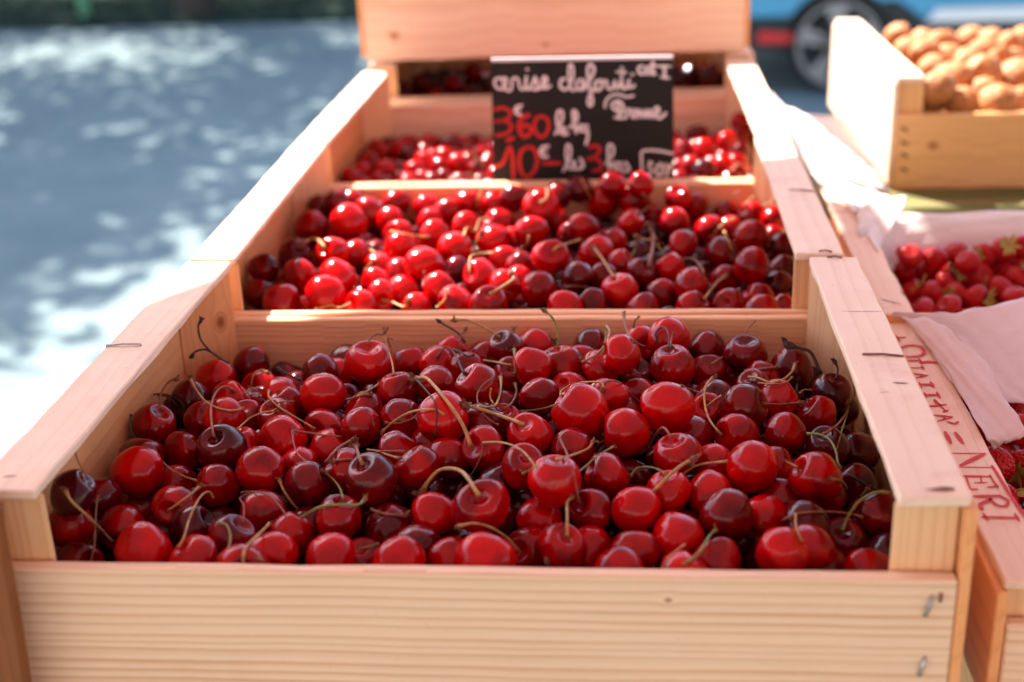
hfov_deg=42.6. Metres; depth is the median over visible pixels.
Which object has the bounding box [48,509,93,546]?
cherry
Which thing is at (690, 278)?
cherry
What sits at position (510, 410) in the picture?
cherry
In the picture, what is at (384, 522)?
cherry
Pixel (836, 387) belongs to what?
cherry
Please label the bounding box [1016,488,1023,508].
strawberry
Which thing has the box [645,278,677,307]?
cherry
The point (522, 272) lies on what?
cherry
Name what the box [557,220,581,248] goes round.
cherry
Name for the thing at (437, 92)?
cherry
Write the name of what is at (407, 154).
cherry
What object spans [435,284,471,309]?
cherry
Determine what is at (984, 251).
strawberry
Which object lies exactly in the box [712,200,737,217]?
cherry
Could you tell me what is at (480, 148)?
cherry heap
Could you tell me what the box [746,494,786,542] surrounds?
cherry
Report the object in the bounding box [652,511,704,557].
cherry
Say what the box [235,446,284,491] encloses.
cherry
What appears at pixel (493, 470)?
cherry
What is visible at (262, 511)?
cherry
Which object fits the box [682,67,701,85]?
cherry
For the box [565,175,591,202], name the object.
cherry
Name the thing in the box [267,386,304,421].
cherry
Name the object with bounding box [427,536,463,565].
cherry
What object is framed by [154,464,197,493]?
cherry
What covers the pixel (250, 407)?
cherry
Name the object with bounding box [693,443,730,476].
cherry
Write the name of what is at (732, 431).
cherry
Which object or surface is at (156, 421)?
cherry
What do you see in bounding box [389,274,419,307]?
cherry
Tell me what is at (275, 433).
cherry
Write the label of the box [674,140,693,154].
cherry
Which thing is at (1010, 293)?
strawberry
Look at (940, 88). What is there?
walnut
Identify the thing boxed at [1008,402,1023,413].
strawberry
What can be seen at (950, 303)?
strawberry
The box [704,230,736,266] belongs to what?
cherry
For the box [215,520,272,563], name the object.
cherry
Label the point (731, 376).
cherry
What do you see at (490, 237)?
cherry
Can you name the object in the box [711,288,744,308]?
cherry
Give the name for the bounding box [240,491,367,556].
cherry
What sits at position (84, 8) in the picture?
bollard
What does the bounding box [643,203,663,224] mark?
cherry
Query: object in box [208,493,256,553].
cherry
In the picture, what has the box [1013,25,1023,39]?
walnut
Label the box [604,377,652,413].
cherry
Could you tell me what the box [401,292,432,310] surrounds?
cherry
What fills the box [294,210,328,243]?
cherry
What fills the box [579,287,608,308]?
cherry
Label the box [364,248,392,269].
cherry
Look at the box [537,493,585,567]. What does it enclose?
cherry
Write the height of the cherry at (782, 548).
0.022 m
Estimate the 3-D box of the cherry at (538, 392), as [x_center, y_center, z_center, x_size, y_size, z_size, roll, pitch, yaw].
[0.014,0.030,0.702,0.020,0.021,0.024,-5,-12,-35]
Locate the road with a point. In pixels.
(136, 164)
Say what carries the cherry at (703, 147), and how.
on the cherry heap at (480, 148)
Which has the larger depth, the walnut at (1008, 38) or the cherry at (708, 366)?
the walnut at (1008, 38)
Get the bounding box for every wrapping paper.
[771,92,888,192]
[819,180,889,213]
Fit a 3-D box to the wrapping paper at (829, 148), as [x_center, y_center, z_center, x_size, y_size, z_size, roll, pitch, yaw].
[0.298,-0.176,1.215,0.108,0.087,0.309,0,22,5]
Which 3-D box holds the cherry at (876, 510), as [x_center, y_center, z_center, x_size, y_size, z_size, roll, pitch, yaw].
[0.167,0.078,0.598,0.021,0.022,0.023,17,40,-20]
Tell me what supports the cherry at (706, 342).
on the cherry heap at (480, 148)
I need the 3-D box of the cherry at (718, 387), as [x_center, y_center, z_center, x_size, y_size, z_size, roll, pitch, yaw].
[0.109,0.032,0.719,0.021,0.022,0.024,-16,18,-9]
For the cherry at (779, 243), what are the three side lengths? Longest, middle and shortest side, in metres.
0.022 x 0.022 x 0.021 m
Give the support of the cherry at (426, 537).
on the cherry heap at (480, 148)
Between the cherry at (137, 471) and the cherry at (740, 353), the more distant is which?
the cherry at (740, 353)
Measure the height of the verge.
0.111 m
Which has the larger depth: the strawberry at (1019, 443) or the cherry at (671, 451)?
the strawberry at (1019, 443)
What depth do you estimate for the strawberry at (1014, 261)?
0.98 m
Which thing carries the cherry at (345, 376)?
on the cherry heap at (480, 148)
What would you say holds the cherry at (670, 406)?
on the cherry heap at (480, 148)
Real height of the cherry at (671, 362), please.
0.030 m
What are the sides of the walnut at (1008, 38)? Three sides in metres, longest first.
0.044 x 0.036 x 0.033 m
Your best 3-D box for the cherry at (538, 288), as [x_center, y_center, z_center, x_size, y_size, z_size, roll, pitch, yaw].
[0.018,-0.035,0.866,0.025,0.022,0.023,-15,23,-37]
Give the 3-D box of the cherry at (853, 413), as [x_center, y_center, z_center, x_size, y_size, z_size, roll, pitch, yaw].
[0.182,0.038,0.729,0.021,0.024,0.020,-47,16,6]
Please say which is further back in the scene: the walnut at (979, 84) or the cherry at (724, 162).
the walnut at (979, 84)
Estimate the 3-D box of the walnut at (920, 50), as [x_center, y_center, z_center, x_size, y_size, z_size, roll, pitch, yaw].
[0.450,-0.312,1.431,0.041,0.035,0.031,-12,31,-22]
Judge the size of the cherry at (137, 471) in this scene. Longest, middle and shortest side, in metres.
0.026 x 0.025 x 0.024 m
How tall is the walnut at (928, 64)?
0.038 m
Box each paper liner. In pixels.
[855,195,906,251]
[856,211,1023,270]
[891,297,1023,402]
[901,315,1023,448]
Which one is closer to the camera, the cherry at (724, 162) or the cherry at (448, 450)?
the cherry at (448, 450)
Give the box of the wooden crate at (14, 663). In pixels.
[0,500,31,681]
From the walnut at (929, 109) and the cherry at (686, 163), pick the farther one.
the walnut at (929, 109)
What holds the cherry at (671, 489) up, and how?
on the cherry heap at (480, 148)
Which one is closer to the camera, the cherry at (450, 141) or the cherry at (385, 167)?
the cherry at (385, 167)
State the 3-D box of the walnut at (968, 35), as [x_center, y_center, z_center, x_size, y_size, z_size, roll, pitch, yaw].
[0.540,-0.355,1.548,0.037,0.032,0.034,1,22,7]
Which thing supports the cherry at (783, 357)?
on the cherry heap at (480, 148)
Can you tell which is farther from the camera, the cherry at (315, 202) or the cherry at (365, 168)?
the cherry at (365, 168)
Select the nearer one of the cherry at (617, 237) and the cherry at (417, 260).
the cherry at (417, 260)
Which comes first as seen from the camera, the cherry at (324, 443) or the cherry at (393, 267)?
the cherry at (324, 443)
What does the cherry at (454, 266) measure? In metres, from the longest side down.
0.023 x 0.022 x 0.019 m
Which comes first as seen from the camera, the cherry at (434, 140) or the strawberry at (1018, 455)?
the strawberry at (1018, 455)
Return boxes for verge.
[0,0,829,29]
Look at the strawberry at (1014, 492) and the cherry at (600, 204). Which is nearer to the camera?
the strawberry at (1014, 492)
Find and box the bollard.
[77,0,91,16]
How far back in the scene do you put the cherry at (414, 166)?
1.25 m
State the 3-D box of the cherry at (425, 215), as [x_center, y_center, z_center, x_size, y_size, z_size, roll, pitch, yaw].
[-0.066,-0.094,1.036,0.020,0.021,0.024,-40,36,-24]
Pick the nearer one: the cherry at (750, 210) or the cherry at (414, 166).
the cherry at (750, 210)
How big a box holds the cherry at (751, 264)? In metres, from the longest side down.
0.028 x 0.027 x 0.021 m
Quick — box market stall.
[795,116,1023,218]
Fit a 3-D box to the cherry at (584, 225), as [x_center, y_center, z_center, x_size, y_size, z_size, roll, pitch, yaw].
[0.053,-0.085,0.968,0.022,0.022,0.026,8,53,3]
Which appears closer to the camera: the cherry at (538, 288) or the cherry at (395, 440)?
the cherry at (395, 440)
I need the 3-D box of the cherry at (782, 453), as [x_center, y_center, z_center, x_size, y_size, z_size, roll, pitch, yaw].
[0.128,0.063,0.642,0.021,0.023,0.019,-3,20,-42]
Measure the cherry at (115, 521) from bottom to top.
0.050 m
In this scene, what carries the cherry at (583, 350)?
on the cherry heap at (480, 148)
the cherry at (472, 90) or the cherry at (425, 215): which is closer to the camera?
the cherry at (425, 215)
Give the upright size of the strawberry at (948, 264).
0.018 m
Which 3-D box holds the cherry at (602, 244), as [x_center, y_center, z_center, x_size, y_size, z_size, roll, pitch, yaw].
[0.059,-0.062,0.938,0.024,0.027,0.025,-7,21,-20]
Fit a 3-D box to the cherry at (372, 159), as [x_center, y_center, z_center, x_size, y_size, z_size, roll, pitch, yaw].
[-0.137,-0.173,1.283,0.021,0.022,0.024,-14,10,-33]
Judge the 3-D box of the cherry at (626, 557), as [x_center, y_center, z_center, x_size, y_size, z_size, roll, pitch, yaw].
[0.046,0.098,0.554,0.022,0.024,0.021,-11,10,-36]
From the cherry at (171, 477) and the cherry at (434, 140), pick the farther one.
the cherry at (434, 140)
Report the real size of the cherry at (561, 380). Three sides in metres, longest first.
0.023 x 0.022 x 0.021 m
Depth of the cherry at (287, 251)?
0.96 m
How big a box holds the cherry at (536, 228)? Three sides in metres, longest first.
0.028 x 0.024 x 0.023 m
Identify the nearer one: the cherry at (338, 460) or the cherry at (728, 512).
the cherry at (728, 512)
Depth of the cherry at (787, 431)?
0.66 m
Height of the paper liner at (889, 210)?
0.025 m
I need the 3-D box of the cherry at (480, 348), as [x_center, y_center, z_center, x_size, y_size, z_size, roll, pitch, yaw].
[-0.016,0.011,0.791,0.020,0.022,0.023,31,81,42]
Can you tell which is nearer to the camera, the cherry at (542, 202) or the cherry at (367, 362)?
the cherry at (367, 362)
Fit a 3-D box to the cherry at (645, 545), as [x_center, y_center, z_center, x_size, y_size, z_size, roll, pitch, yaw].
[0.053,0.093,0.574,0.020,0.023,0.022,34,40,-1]
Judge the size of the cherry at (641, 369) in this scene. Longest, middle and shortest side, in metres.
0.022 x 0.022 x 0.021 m
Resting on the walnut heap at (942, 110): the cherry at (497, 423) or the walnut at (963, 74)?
the walnut at (963, 74)
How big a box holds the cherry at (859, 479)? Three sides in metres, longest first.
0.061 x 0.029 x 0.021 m
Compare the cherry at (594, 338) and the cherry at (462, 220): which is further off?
the cherry at (462, 220)
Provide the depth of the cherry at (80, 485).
0.59 m
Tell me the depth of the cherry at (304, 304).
0.89 m
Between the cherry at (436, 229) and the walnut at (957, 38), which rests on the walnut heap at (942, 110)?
the walnut at (957, 38)
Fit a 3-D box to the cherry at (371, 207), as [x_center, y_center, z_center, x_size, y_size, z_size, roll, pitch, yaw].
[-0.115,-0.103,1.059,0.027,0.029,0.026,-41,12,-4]
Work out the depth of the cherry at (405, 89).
1.51 m
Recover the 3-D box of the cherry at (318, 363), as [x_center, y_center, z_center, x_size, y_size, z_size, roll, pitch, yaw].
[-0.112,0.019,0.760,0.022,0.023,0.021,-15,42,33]
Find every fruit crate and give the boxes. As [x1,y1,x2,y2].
[0,255,978,681]
[190,137,845,316]
[295,59,794,185]
[357,0,749,60]
[367,45,754,105]
[820,187,1023,322]
[829,19,1023,188]
[882,290,1023,681]
[960,656,972,681]
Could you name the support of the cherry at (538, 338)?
on the cherry heap at (480, 148)
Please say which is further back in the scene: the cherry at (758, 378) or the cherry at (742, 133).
the cherry at (742, 133)
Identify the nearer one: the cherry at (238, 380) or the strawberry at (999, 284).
the cherry at (238, 380)
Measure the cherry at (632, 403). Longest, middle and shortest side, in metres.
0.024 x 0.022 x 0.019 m
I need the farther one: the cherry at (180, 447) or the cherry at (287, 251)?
the cherry at (287, 251)
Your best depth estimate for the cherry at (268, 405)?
0.69 m
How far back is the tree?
11.80 m
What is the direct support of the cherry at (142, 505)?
on the cherry heap at (480, 148)
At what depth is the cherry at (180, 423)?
0.74 m
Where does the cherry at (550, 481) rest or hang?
on the cherry heap at (480, 148)
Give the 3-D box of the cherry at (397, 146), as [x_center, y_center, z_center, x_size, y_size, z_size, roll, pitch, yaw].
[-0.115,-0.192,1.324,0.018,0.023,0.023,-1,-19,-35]
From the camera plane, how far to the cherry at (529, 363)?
0.72 m
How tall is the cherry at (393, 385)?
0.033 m
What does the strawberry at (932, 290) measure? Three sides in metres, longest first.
0.027 x 0.019 x 0.019 m
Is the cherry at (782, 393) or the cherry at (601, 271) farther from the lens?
the cherry at (601, 271)
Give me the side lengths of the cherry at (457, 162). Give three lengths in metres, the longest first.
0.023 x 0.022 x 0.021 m
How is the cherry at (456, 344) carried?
on the cherry heap at (480, 148)
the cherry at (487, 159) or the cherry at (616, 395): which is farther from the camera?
the cherry at (487, 159)
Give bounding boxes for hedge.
[0,0,299,14]
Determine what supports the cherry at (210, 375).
on the cherry heap at (480, 148)
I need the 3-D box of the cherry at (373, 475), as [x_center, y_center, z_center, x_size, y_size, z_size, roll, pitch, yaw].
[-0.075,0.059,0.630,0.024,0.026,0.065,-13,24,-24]
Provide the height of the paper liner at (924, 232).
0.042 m
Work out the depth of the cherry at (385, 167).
1.25 m
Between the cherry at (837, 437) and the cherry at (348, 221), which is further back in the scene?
the cherry at (348, 221)
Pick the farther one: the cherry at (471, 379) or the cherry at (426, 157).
the cherry at (426, 157)
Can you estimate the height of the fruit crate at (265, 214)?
0.117 m
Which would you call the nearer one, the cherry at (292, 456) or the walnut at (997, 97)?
the cherry at (292, 456)
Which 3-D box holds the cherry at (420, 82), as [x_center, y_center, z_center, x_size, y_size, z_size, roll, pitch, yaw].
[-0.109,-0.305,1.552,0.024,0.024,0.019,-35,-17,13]
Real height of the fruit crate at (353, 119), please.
0.116 m
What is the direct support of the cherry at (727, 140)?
on the cherry heap at (480, 148)
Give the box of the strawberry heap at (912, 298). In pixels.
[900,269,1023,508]
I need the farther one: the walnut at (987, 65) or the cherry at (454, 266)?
the walnut at (987, 65)
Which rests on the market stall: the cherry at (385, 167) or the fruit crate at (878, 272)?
the fruit crate at (878, 272)
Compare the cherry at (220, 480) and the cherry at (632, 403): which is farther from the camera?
the cherry at (632, 403)
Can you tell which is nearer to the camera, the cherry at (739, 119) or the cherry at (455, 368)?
the cherry at (455, 368)
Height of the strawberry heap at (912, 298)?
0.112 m
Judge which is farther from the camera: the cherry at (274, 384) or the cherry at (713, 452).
the cherry at (274, 384)
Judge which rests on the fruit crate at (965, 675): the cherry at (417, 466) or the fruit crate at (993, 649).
the fruit crate at (993, 649)
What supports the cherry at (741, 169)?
on the cherry heap at (480, 148)
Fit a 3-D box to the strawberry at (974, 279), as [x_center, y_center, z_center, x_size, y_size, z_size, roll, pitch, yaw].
[0.343,-0.047,0.969,0.023,0.023,0.023,7,24,22]
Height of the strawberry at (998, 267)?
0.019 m
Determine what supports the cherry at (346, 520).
on the cherry heap at (480, 148)
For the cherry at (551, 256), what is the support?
on the cherry heap at (480, 148)
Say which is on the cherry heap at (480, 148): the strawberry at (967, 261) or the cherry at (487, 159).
the cherry at (487, 159)
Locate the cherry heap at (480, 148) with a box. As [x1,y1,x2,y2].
[88,62,874,569]
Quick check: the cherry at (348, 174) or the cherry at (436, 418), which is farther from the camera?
the cherry at (348, 174)
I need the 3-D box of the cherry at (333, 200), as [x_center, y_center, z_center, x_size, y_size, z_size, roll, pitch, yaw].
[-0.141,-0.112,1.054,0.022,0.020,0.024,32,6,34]
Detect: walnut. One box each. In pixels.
[882,23,910,48]
[893,37,919,68]
[908,38,941,67]
[910,28,931,39]
[916,54,948,76]
[922,102,941,112]
[923,70,957,106]
[926,29,956,44]
[934,61,976,85]
[940,44,960,61]
[942,86,979,111]
[947,29,959,46]
[951,46,982,63]
[957,26,983,47]
[966,54,1003,83]
[968,76,996,91]
[969,38,1001,53]
[975,83,1018,111]
[978,27,1003,40]
[988,46,1015,64]
[996,30,1023,51]
[1001,57,1023,87]
[1010,47,1023,57]
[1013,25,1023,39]
[1014,85,1023,110]
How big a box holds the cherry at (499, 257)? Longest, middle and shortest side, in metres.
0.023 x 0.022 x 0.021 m
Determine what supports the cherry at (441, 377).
on the cherry heap at (480, 148)
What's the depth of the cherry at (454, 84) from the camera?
1.53 m
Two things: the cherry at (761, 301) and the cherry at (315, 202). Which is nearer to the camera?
the cherry at (761, 301)
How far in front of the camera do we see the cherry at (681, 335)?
0.76 m
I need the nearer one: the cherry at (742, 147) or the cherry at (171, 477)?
the cherry at (171, 477)
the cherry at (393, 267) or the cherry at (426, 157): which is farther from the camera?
the cherry at (426, 157)
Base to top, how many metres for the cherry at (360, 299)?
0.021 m
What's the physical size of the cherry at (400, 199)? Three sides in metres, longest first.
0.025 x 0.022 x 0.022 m
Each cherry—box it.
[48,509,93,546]
[50,452,96,516]
[55,494,105,561]
[60,486,144,550]
[89,478,122,519]
[110,446,164,497]
[114,521,172,562]
[118,414,165,460]
[121,493,153,520]
[132,374,179,443]
[147,515,168,536]
[150,482,207,525]
[153,393,185,428]
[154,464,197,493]
[155,449,239,507]
[157,379,210,418]
[163,431,199,469]
[168,491,230,562]
[168,505,215,546]
[183,400,210,437]
[187,375,260,428]
[189,348,235,395]
[196,386,246,470]
[197,315,250,401]
[202,397,245,428]
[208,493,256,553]
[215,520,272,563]
[233,346,269,379]
[235,375,241,383]
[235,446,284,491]
[236,408,279,449]
[240,489,286,532]
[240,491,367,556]
[241,369,273,390]
[243,386,263,404]
[245,278,272,309]
[247,253,278,281]
[250,531,298,564]
[257,395,295,430]
[258,415,307,455]
[261,376,299,402]
[262,283,299,310]
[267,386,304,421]
[267,389,341,441]
[274,366,346,414]
[275,461,330,508]
[277,238,311,270]
[282,258,318,294]
[282,430,317,476]
[290,426,346,466]
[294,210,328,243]
[295,237,349,265]
[299,294,311,309]
[301,353,338,381]
[304,275,346,309]
[306,194,330,220]
[306,532,354,564]
[313,289,377,309]
[316,467,361,537]
[319,258,356,296]
[323,189,348,212]
[324,435,358,491]
[325,225,351,242]
[329,203,367,238]
[329,344,351,357]
[333,358,354,383]
[340,406,380,448]
[341,166,362,182]
[344,327,394,384]
[345,188,362,203]
[345,379,382,414]
[346,437,397,507]
[347,239,370,267]
[352,537,380,564]
[353,161,372,176]
[355,196,384,230]
[359,153,380,167]
[361,267,390,289]
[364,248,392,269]
[365,502,411,543]
[367,279,410,309]
[367,430,416,464]
[373,159,395,175]
[373,535,425,564]
[374,445,439,489]
[376,206,404,231]
[377,333,417,406]
[379,398,418,436]
[380,377,468,441]
[381,189,410,213]
[383,220,430,239]
[384,231,418,257]
[384,257,403,277]
[389,139,408,159]
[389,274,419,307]
[394,160,406,170]
[394,347,423,375]
[396,524,441,564]
[397,81,412,96]
[399,147,416,161]
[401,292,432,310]
[402,246,443,283]
[404,159,426,173]
[408,372,503,476]
[411,73,429,92]
[411,428,431,446]
[411,466,509,532]
[412,194,438,217]
[412,492,455,535]
[414,150,433,170]
[417,207,443,230]
[417,365,454,399]
[419,134,439,147]
[419,219,449,247]
[419,345,452,371]
[421,270,454,304]
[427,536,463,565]
[428,88,445,95]
[428,157,448,171]
[429,437,468,478]
[433,146,453,159]
[433,198,459,226]
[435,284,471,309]
[436,318,474,356]
[436,347,498,404]
[437,231,470,263]
[440,134,461,148]
[443,255,467,283]
[445,75,463,94]
[447,153,468,173]
[450,315,524,363]
[450,351,484,381]
[452,211,480,239]
[454,186,485,212]
[454,522,545,567]
[454,531,516,566]
[459,398,553,453]
[462,86,480,94]
[462,208,514,236]
[463,251,495,292]
[464,62,483,81]
[466,152,487,176]
[467,373,506,435]
[468,270,515,309]
[470,340,495,368]
[472,224,510,258]
[478,460,519,500]
[480,190,502,214]
[481,154,492,168]
[482,356,523,391]
[482,436,616,508]
[489,246,515,269]
[489,268,520,300]
[494,390,519,409]
[497,381,556,441]
[500,185,527,212]
[501,442,542,490]
[504,250,534,271]
[507,226,530,250]
[509,264,530,292]
[509,344,551,384]
[514,215,548,249]
[516,496,561,529]
[519,328,553,350]
[519,377,559,416]
[520,270,556,306]
[522,187,560,222]
[531,238,583,274]
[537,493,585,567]
[540,308,609,379]
[547,181,570,208]
[547,208,568,232]
[547,290,583,308]
[550,427,593,469]
[551,381,609,438]
[553,371,588,392]
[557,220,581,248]
[558,436,611,528]
[561,260,593,291]
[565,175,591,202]
[568,212,599,242]
[572,345,593,378]
[573,328,604,348]
[577,525,611,567]
[578,235,613,265]
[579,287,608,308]
[580,178,618,218]
[581,349,618,380]
[584,452,629,497]
[589,243,638,308]
[590,378,629,411]
[591,262,617,288]
[594,546,644,568]
[599,171,626,197]
[601,228,627,249]
[602,326,640,374]
[603,407,650,457]
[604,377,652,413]
[606,243,637,272]
[610,530,661,568]
[611,486,661,530]
[616,193,651,236]
[617,185,649,214]
[617,358,653,383]
[622,310,652,361]
[625,292,658,308]
[626,221,656,288]
[626,397,638,411]
[628,170,654,199]
[629,453,701,514]
[633,229,697,260]
[636,426,727,475]
[640,381,695,435]
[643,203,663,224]
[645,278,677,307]
[647,316,690,353]
[650,326,695,385]
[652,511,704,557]
[655,243,685,281]
[659,207,689,235]
[660,523,718,569]
[664,184,692,209]
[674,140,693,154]
[674,158,681,169]
[674,257,709,296]
[675,270,729,308]
[678,154,698,176]
[680,84,695,87]
[680,383,721,428]
[681,415,714,445]
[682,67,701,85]
[685,192,708,218]
[686,124,709,139]
[688,330,724,358]
[688,469,731,513]
[692,137,714,158]
[692,159,716,177]
[692,355,726,383]
[693,379,730,397]
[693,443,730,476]
[693,536,741,569]
[694,215,734,243]
[698,82,714,87]
[699,488,753,540]
[703,374,759,450]
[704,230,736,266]
[709,264,741,290]
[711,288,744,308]
[712,153,733,175]
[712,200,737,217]
[716,130,737,150]
[717,383,804,427]
[722,215,741,241]
[722,319,767,372]
[723,364,739,385]
[726,440,778,493]
[728,162,749,176]
[729,141,750,159]
[730,112,749,130]
[731,126,749,143]
[732,190,775,221]
[732,220,767,251]
[733,246,769,283]
[735,360,798,388]
[743,282,774,303]
[744,294,779,308]
[744,360,780,379]
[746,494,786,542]
[755,513,809,570]
[758,477,802,507]
[760,206,784,229]
[761,270,792,298]
[761,375,800,417]
[763,224,783,252]
[764,412,806,454]
[768,232,794,257]
[770,254,793,277]
[770,446,793,477]
[771,347,812,390]
[774,293,791,308]
[781,337,852,412]
[781,499,863,532]
[783,432,843,501]
[792,524,835,570]
[796,389,836,431]
[806,399,850,464]
[816,485,846,519]
[821,547,845,570]
[828,463,877,506]
[829,490,894,555]
[835,395,859,426]
[841,432,880,469]
[842,547,889,570]
[843,497,871,539]
[855,489,896,536]
[864,531,891,557]
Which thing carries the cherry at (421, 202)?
on the cherry heap at (480, 148)
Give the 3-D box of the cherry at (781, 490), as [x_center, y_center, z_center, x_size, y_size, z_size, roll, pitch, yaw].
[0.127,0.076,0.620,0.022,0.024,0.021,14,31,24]
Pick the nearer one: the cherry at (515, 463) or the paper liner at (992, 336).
the cherry at (515, 463)
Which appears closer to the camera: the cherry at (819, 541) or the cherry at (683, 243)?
the cherry at (819, 541)
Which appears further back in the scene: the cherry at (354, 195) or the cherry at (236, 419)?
the cherry at (354, 195)
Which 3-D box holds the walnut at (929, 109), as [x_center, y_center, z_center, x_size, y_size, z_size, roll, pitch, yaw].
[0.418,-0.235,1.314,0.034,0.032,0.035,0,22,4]
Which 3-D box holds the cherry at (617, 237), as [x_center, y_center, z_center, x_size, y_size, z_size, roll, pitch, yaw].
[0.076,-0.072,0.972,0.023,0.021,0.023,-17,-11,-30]
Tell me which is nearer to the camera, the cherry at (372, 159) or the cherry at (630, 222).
the cherry at (630, 222)
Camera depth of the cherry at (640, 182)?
1.01 m
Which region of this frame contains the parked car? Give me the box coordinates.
[749,0,1023,91]
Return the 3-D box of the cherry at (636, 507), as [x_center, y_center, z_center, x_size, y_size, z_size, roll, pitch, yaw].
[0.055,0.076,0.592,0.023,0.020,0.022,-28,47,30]
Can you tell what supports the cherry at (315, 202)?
on the cherry heap at (480, 148)
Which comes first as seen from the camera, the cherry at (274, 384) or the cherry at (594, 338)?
the cherry at (274, 384)
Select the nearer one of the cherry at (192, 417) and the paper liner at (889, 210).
the cherry at (192, 417)
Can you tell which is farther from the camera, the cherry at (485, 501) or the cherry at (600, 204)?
the cherry at (600, 204)
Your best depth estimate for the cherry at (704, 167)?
1.20 m
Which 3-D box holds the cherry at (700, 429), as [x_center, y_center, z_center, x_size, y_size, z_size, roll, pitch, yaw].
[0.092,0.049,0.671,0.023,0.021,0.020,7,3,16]
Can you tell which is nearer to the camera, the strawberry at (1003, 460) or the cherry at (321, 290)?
the strawberry at (1003, 460)
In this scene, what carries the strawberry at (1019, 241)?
on the strawberry heap at (912, 298)
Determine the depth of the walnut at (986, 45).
1.44 m
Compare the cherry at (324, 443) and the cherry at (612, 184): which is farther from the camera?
the cherry at (612, 184)
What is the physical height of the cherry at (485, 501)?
0.026 m
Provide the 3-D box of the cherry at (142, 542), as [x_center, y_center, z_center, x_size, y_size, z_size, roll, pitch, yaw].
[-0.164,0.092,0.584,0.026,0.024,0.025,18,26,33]
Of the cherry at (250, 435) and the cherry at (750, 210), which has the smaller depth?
the cherry at (250, 435)
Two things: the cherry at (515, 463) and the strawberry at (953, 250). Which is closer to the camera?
the cherry at (515, 463)
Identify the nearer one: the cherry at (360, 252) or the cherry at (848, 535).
the cherry at (848, 535)
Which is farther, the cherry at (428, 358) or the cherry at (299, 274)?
the cherry at (299, 274)
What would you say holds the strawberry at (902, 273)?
on the strawberry heap at (912, 298)
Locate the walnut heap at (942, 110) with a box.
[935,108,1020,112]
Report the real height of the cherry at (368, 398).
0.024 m
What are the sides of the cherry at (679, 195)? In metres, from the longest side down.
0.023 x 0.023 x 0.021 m
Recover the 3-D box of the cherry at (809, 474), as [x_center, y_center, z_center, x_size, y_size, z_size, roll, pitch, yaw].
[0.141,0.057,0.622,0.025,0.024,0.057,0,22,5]
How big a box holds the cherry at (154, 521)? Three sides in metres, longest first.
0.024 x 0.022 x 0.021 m
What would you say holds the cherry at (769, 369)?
on the cherry heap at (480, 148)
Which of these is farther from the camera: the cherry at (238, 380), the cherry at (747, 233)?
the cherry at (747, 233)
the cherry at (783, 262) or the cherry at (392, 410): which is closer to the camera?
the cherry at (392, 410)
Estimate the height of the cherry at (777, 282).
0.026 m
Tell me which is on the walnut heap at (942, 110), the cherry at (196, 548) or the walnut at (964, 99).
the walnut at (964, 99)
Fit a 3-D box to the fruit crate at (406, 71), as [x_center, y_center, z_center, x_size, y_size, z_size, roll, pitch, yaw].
[0.066,-0.305,1.553,0.414,0.122,0.323,0,22,5]
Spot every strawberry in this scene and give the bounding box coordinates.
[892,262,916,284]
[897,244,923,268]
[911,274,943,303]
[911,297,935,312]
[915,261,941,281]
[923,247,948,272]
[935,263,965,288]
[935,294,961,312]
[941,262,960,274]
[942,282,965,305]
[944,241,967,264]
[955,249,979,273]
[960,284,996,307]
[961,261,992,288]
[970,243,995,266]
[981,276,1013,301]
[987,446,1014,482]
[990,259,1011,277]
[992,234,1020,260]
[1000,286,1023,302]
[1005,261,1023,287]
[1007,449,1023,487]
[1007,483,1019,505]
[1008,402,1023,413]
[1009,257,1023,267]
[1010,414,1023,447]
[1015,235,1023,258]
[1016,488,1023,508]
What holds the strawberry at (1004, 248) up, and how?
on the strawberry at (998, 267)
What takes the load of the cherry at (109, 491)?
on the cherry heap at (480, 148)
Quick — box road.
[0,10,836,458]
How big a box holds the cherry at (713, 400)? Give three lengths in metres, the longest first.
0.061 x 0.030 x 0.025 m
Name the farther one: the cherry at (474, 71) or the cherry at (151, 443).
the cherry at (474, 71)
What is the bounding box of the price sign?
[491,55,674,180]
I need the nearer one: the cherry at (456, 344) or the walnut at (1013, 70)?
the cherry at (456, 344)
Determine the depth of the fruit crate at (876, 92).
1.29 m
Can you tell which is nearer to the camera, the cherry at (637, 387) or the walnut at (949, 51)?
the cherry at (637, 387)
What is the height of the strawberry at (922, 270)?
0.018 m
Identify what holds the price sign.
on the cherry heap at (480, 148)
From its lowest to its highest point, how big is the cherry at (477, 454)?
0.033 m
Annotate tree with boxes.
[175,0,219,16]
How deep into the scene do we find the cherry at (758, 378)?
0.71 m
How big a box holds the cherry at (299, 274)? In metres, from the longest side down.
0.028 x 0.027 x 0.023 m
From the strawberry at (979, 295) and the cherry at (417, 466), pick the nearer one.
the cherry at (417, 466)
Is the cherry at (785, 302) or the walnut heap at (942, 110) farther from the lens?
the walnut heap at (942, 110)
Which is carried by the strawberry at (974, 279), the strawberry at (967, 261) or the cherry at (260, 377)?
the strawberry at (967, 261)
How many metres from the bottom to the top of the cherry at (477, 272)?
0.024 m
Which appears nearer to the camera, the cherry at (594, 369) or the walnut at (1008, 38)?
the cherry at (594, 369)

